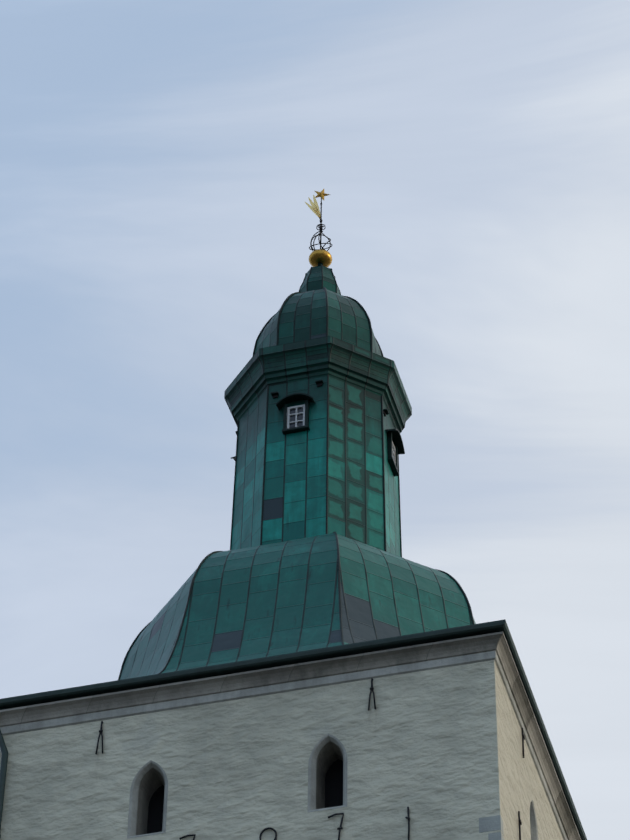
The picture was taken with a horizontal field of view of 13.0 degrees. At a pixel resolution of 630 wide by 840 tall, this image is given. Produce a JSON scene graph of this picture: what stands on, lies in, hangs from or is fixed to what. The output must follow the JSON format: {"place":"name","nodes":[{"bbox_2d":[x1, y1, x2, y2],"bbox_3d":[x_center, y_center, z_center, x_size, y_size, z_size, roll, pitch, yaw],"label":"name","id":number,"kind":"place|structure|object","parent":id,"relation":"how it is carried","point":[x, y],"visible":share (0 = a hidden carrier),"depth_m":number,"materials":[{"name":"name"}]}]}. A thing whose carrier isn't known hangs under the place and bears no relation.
{"place":"outdoors","nodes":[
{"label":"outdoors","id":0,"kind":"place"},
{"bbox_2d":[0,0,629,839],"label":"sky","id":1,"kind":"structure","parent":0,"point":[161,161],"materials":[{"name":"blue"}]},
{"label":"ground","id":2,"kind":"structure","parent":0,"visible":0},
{"bbox_2d":[0,660,562,839],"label":"tower walls","id":3,"kind":"structure","parent":2,"relation":"on","point":[438,752],"depth_m":43.78,"materials":[{"name":"white paint"}]},
{"bbox_2d":[0,730,7,837],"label":"downpipe","id":4,"kind":"object","parent":3,"relation":"attached to","point":[4,760],"visible":1,"depth_m":44.92,"materials":[{"name":"grey metal"}]},
{"bbox_2d":[0,619,586,839],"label":"roof cornice","id":5,"kind":"structure","parent":3,"relation":"on","point":[405,654],"depth_m":44.90,"materials":[{"name":"grey paint"}]},
{"bbox_2d":[118,532,475,679],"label":"tower roof","id":6,"kind":"structure","parent":3,"relation":"on","point":[294,595],"depth_m":47.30,"materials":[{"name":"teal metal"}]},
{"bbox_2d":[230,374,401,556],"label":"lantern tower","id":7,"kind":"structure","parent":6,"relation":"on","point":[329,471],"depth_m":51.64,"materials":[{"name":"teal metal"}]},
{"bbox_2d":[231,380,404,476],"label":"dormer windows","id":8,"kind":"structure","parent":7,"relation":"attached to","point":[295,419],"depth_m":52.38,"materials":[{"name":"black metal"}]},
{"bbox_2d":[224,336,411,432],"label":"cornice","id":9,"kind":"structure","parent":7,"relation":"on","point":[348,363],"depth_m":53.12,"materials":[{"name":"teal metal"}]},
{"bbox_2d":[253,287,382,355],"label":"dome","id":10,"kind":"structure","parent":9,"relation":"on","point":[308,315],"depth_m":54.38,"materials":[{"name":"teal metal"}]},
{"bbox_2d":[299,263,340,294],"bbox_3d":[0.105,-2.765,56.468,0.816,1.191,0.814,-10,-42,12],"label":"spire base","id":11,"kind":"object","parent":10,"relation":"on","point":[319,276],"visible":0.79,"depth_m":56.12,"materials":[{"name":"teal metal"}]},
{"bbox_2d":[305,189,331,266],"bbox_3d":[0.122,-4.050,57.600,0.495,2.265,0.489,-31,-50,31],"label":"weather vane","id":12,"kind":"object","parent":11,"relation":"on","point":[320,255],"visible":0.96,"depth_m":57.17,"materials":[{"name":"gold metal"}]},
{"bbox_2d":[95,678,524,839],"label":"wall anchors","id":13,"kind":"object","parent":3,"relation":"on","point":[342,814],"visible":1,"depth_m":43.21,"materials":[{"name":"black metal"}]},
{"bbox_2d":[127,734,538,839],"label":"arched windows","id":14,"kind":"structure","parent":3,"relation":"on","point":[327,779],"depth_m":43.97,"materials":[{"name":"stone"}]},
{"bbox_2d":[479,815,503,839],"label":"corner quoins","id":15,"kind":"object","parent":3,"relation":"on","point":[490,823],"visible":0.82,"depth_m":41.83,"materials":[{"name":"stone"}]}
]}

